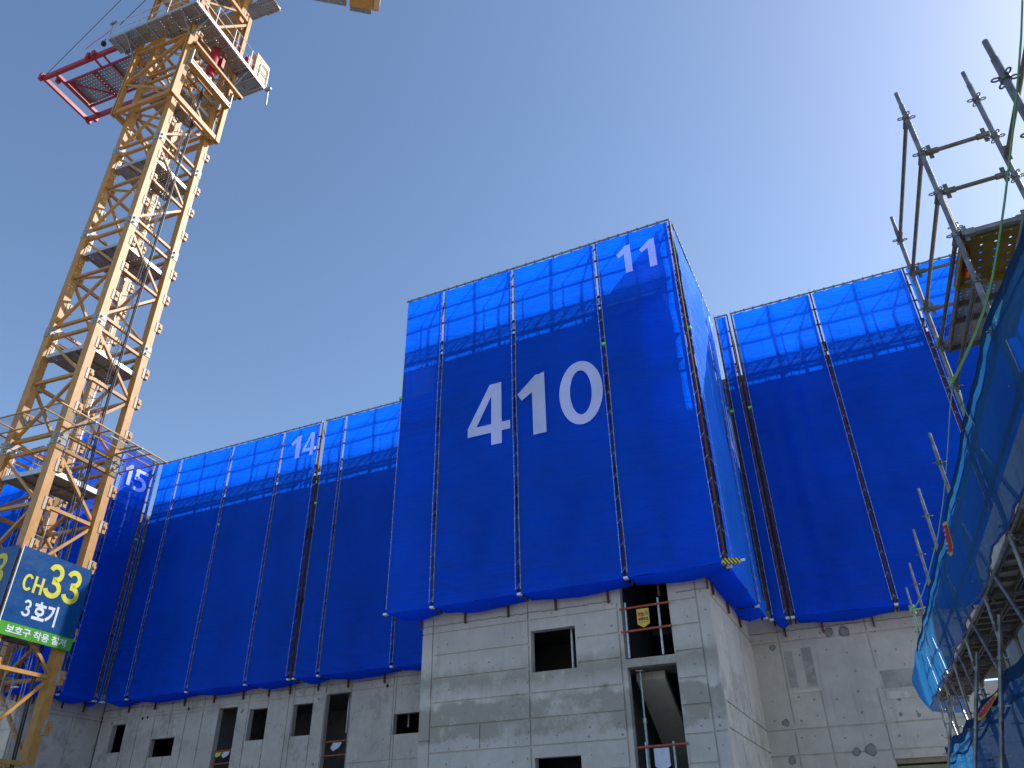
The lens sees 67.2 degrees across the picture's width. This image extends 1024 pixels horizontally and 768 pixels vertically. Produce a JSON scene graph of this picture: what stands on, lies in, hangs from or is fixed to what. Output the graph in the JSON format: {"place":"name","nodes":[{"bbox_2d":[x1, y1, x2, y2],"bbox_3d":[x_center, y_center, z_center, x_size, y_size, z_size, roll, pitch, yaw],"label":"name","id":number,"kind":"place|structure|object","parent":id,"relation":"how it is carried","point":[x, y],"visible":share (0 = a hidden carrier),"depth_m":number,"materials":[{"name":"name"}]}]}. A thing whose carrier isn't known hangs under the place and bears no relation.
{"place":"outdoors","nodes":[
{"label":"outdoors","id":0,"kind":"place"},
{"bbox_2d":[0,307,1006,767],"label":"apartment building","id":1,"kind":"structure","parent":0,"point":[514,689],"depth_m":19.97,"materials":[{"name":"concrete"}]},
{"bbox_2d":[0,445,45,547],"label":"netted cage","id":2,"kind":"object","parent":1,"relation":"attached to","point":[9,493],"visible":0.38,"depth_m":32.92,"materials":[{"name":"blue fabric"}]},
{"bbox_2d":[0,431,93,701],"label":"netted cage","id":3,"kind":"object","parent":1,"relation":"attached to","point":[16,657],"visible":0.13,"depth_m":30.68,"materials":[{"name":"blue fabric"}]},
{"bbox_2d":[10,432,126,703],"bbox_3d":[-17.605,6.919,30.788,0.775,10.800,1.750,-15,-34,21],"label":"netted cage","id":4,"kind":"object","parent":1,"relation":"attached to","point":[74,550],"visible":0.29,"depth_m":30.68,"materials":[{"name":"blue netting"},{"name":"metal"}]},
{"bbox_2d":[53,448,155,708],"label":"netted cage","id":5,"kind":"object","parent":1,"relation":"attached to","point":[84,668],"visible":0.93,"depth_m":31.54,"materials":[{"name":"blue netting"},{"name":"metal"}]},
{"bbox_2d":[82,462,158,711],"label":"netted cage","id":6,"kind":"object","parent":1,"relation":"attached to","point":[116,626],"visible":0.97,"depth_m":32.27,"materials":[{"name":"blue netting"},{"name":"metal"}]},
{"bbox_2d":[102,458,182,712],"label":"netted cage","id":7,"kind":"object","parent":1,"relation":"attached to","point":[123,663],"visible":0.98,"depth_m":32.19,"materials":[{"name":"blue netting"},{"name":"metal"}]},
{"bbox_2d":[127,445,236,709],"bbox_3d":[-13.401,7.656,32.090,3.120,10.800,0.855,-15,-34,21],"label":"netted cage","id":8,"kind":"object","parent":1,"relation":"attached to","point":[165,653],"visible":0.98,"depth_m":31.43,"materials":[{"name":"blue netting"},{"name":"metal"}]},
{"bbox_2d":[212,749,230,764],"bbox_3d":[-10.377,13.388,27.628,0.848,0.484,0.050,-15,-34,21],"label":"guard rail","id":9,"kind":"object","parent":1,"relation":"attached to","point":[224,762],"visible":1,"depth_m":27.62,"materials":[{"name":"orange metal"}]},
{"bbox_2d":[221,751,229,757],"bbox_3d":[-10.262,13.278,27.571,0.365,0.210,0.006,-15,-34,21],"label":"hanging sign","id":10,"kind":"object","parent":9,"relation":"hanging from","point":[224,754],"visible":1,"depth_m":27.58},
{"bbox_2d":[187,431,286,702],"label":"netted cage","id":11,"kind":"object","parent":1,"relation":"attached to","point":[222,649],"visible":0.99,"depth_m":30.39,"materials":[{"name":"blue netting fabric"},{"name":"metal"}]},
{"bbox_2d":[245,421,325,696],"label":"netted cage","id":12,"kind":"object","parent":1,"relation":"attached to","point":[273,633],"visible":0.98,"depth_m":29.53,"materials":[{"name":"blue netting fabric"},{"name":"metal"}]},
{"bbox_2d":[292,415,347,690],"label":"netted cage","id":13,"kind":"object","parent":1,"relation":"attached to","point":[314,603],"visible":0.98,"depth_m":28.94,"materials":[{"name":"blue netting fabric"},{"name":"metal"}]},
{"bbox_2d":[322,739,346,756],"bbox_3d":[-5.935,12.247,25.896,1.010,0.504,0.050,-15,-34,21],"label":"guard rail","id":14,"kind":"object","parent":1,"relation":"attached to","point":[334,741],"visible":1,"depth_m":25.89,"materials":[{"name":"red metal"}]},
{"bbox_2d":[331,742,341,750],"bbox_3d":[-5.913,12.183,25.862,0.450,0.260,0.006,-15,-34,21],"label":"hanging sign","id":15,"kind":"object","parent":14,"relation":"hanging from","point":[335,746],"visible":1,"depth_m":25.87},
{"bbox_2d":[345,693,350,732],"bbox_3d":[-5.763,10.980,27.355,0.160,2.595,0.160,-15,-34,21],"label":"steel prop","id":16,"kind":"object","parent":1,"relation":"on","point":[347,713],"visible":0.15,"depth_m":26.98,"materials":[{"name":"silver metal"}]},
{"bbox_2d":[318,400,401,687],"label":"netted cage","id":17,"kind":"object","parent":1,"relation":"attached to","point":[357,635],"visible":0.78,"depth_m":28.19,"materials":[{"name":"blue netting fabric"},{"name":"metal"}]},
{"bbox_2d":[392,611,423,670],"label":"netted cage","id":18,"kind":"object","parent":1,"relation":"attached to","point":[408,643],"visible":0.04,"depth_m":25.56,"materials":[{"name":"blue fabric"}]},
{"bbox_2d":[383,289,445,629],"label":"netted cage","id":19,"kind":"object","parent":1,"relation":"attached to","point":[410,574],"visible":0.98,"depth_m":22.01,"materials":[{"name":"blue netting fabric"},{"name":"metal"}]},
{"bbox_2d":[432,268,528,623],"bbox_3d":[-0.870,1.238,22.107,2.530,10.800,0.763,-15,-34,21],"label":"netted cage","id":20,"kind":"object","parent":1,"relation":"attached to","point":[475,558],"visible":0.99,"depth_m":21.30,"materials":[{"name":"blue netting fabric"},{"name":"metal"}]},
{"bbox_2d":[570,628,574,667],"bbox_3d":[1.447,5.678,19.022,0.160,2.595,0.160,-15,-34,21],"label":"steel prop","id":21,"kind":"object","parent":1,"relation":"on","point":[572,646],"visible":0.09,"depth_m":18.57,"materials":[{"name":"silver metal"}]},
{"bbox_2d":[512,242,633,610],"bbox_3d":[1.468,0.633,21.198,2.790,10.800,0.763,-15,-34,21],"label":"netted cage","id":22,"kind":"object","parent":1,"relation":"attached to","point":[570,544],"visible":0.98,"depth_m":20.36,"materials":[{"name":"blue netting fabric"},{"name":"metal"}]},
{"bbox_2d":[636,670,650,767],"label":"steel prop","id":23,"kind":"object","parent":1,"relation":"on","point":[644,720],"visible":0.95,"depth_m":17.11,"materials":[{"name":"silver metal"}]},
{"bbox_2d":[619,597,672,657],"bbox_3d":[3.095,5.588,17.714,1.211,1.280,0.096,-15,-34,21],"label":"guard rail","id":24,"kind":"object","parent":1,"relation":"attached to","point":[625,608],"visible":1,"depth_m":17.76,"materials":[{"name":"metal"}]},
{"bbox_2d":[636,608,649,626],"bbox_3d":[3.029,5.402,17.784,0.290,0.430,0.009,-15,-34,21],"label":"hanging sign","id":25,"kind":"object","parent":24,"relation":"hanging from","point":[643,619],"visible":1,"depth_m":17.79,"materials":[{"name":"yellow plastic"}]},
{"bbox_2d":[593,218,730,595],"bbox_3d":[3.728,0.048,20.319,2.360,10.800,0.763,-15,-34,21],"label":"netted cage","id":26,"kind":"object","parent":1,"relation":"attached to","point":[670,533],"visible":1,"depth_m":19.49,"materials":[{"name":"blue netting fabric"},{"name":"metal"}]},
{"bbox_2d":[721,557,744,564],"bbox_3d":[4.893,3.916,16.997,0.533,0.150,0.100,2,-32,-4],"label":"corner guard","id":27,"kind":"object","parent":26,"relation":"attached to","point":[728,561],"visible":1,"depth_m":16.95,"materials":[{"name":"yellow plastic"}]},
{"bbox_2d":[637,741,687,767],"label":"guard rail","id":28,"kind":"object","parent":1,"relation":"attached to","point":[673,744],"visible":1,"depth_m":16.35,"materials":[{"name":"metal"}]},
{"bbox_2d":[654,747,670,767],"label":"hanging sign","id":29,"kind":"object","parent":28,"relation":"hanging from","point":[662,757],"visible":1,"depth_m":16.24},
{"bbox_2d":[668,221,759,613],"bbox_3d":[5.295,0.675,21.370,0.715,10.800,3.650,-15,-34,21],"label":"netted cage","id":30,"kind":"object","parent":1,"relation":"attached to","point":[734,583],"visible":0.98,"depth_m":20.30,"materials":[{"name":"blue netting fabric"},{"name":"metal"}]},
{"bbox_2d":[693,294,767,627],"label":"netted cage","id":31,"kind":"object","parent":1,"relation":"attached to","point":[750,614],"visible":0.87,"depth_m":22.31,"materials":[{"name":"blue fabric"}]},
{"bbox_2d":[713,314,791,636],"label":"netted cage","id":32,"kind":"object","parent":1,"relation":"attached to","point":[765,552],"visible":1,"depth_m":23.31,"materials":[{"name":"blue fabric"}]},
{"bbox_2d":[730,292,898,632],"bbox_3d":[8.889,1.891,23.425,2.700,10.800,0.855,-15,-34,21],"label":"netted cage","id":33,"kind":"object","parent":1,"relation":"attached to","point":[830,558],"visible":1,"depth_m":22.65,"materials":[{"name":"blue fabric"}]},
{"bbox_2d":[809,267,980,610],"bbox_3d":[11.362,1.251,22.463,2.920,10.800,0.855,-15,-34,21],"label":"netted cage","id":34,"kind":"object","parent":1,"relation":"attached to","point":[894,395],"visible":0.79,"depth_m":22.39,"materials":[{"name":"blue fabric"}]},
{"bbox_2d":[901,248,1009,420],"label":"netted cage","id":35,"kind":"object","parent":1,"relation":"attached to","point":[939,280],"visible":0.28,"depth_m":23.15,"materials":[{"name":"blue fabric"}]},
{"bbox_2d":[0,0,1023,680],"label":"sky","id":36,"kind":"structure","parent":0,"point":[398,153],"materials":[{"name":"blue"}]},
{"bbox_2d":[990,503,1023,665],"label":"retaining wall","id":37,"kind":"structure","parent":0,"point":[1012,651],"depth_m":10.65,"materials":[{"name":"concrete"}]},
{"label":"ground","id":38,"kind":"structure","parent":0,"visible":0},
{"bbox_2d":[0,0,379,767],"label":"tower crane","id":39,"kind":"object","parent":38,"relation":"on","point":[194,30],"visible":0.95,"depth_m":27.72,"materials":[{"name":"yellow paint"}]},
{"bbox_2d":[0,545,91,651],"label":"crane sign","id":40,"kind":"object","parent":39,"relation":"attached to","point":[44,600],"visible":1,"depth_m":21.09,"materials":[{"name":"blue plastic"}]},
{"bbox_2d":[890,39,1023,767],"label":"pipe scaffold","id":41,"kind":"object","parent":38,"relation":"on","point":[996,623],"visible":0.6,"depth_m":6.92,"materials":[{"name":"grey metal"}]},
{"bbox_2d":[908,605,925,631],"bbox_3d":[7.588,4.339,14.285,0.320,0.510,0.116,-15,-34,21],"label":"strap knot","id":42,"kind":"object","parent":41,"relation":"attached to","point":[911,609],"visible":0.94,"depth_m":14.37,"materials":[{"name":"green fabric"}]},
{"bbox_2d":[914,389,952,608],"bbox_3d":[5.404,2.066,9.966,0.008,0.417,8.189,-13,-34,18],"label":"webbing strap","id":43,"kind":"object","parent":41,"relation":"attached to","point":[942,504],"visible":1,"depth_m":8.46,"materials":[{"name":"green fabric"}]},
{"bbox_2d":[963,248,970,277],"bbox_3d":[3.613,-0.950,6.116,0.016,0.174,0.401,-13,-34,18],"label":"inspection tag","id":44,"kind":"object","parent":41,"relation":"hanging from","point":[966,273],"visible":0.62,"depth_m":6.15,"materials":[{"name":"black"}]},
{"bbox_2d":[912,223,1023,712],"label":"debris net","id":45,"kind":"object","parent":41,"relation":"attached to","point":[985,494],"visible":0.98,"depth_m":6.44,"materials":[{"name":"blue fabric"}]},
{"bbox_2d":[943,521,952,556],"bbox_3d":[4.822,1.708,8.527,0.018,0.364,0.546,-13,-34,18],"label":"warning tag","id":46,"kind":"object","parent":45,"relation":"attached to","point":[947,535],"visible":1,"depth_m":8.47,"materials":[{"name":"red plastic"}]},
{"bbox_2d":[959,390,974,424],"bbox_3d":[3.769,0.200,6.391,0.018,0.360,0.130,-15,-34,21],"label":"webbing strap","id":47,"kind":"object","parent":45,"relation":"attached to","point":[964,406],"visible":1,"depth_m":6.45,"materials":[{"name":"green fabric"}]},
{"bbox_2d":[945,654,1023,767],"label":"debris net","id":48,"kind":"object","parent":41,"relation":"attached to","point":[988,734],"visible":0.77,"depth_m":8.20,"materials":[{"name":"blue fabric"}]},
{"bbox_2d":[978,692,997,720],"bbox_3d":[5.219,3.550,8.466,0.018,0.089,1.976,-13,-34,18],"label":"warning tag","id":49,"kind":"object","parent":48,"relation":"attached to","point":[985,709],"visible":0.91,"depth_m":8.49,"materials":[{"name":"red plastic"}]},
{"bbox_2d":[952,0,1022,381],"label":"webbing strap","id":50,"kind":"object","parent":41,"relation":"attached to","point":[954,377],"visible":1,"depth_m":4.47,"materials":[{"name":"green fabric"}]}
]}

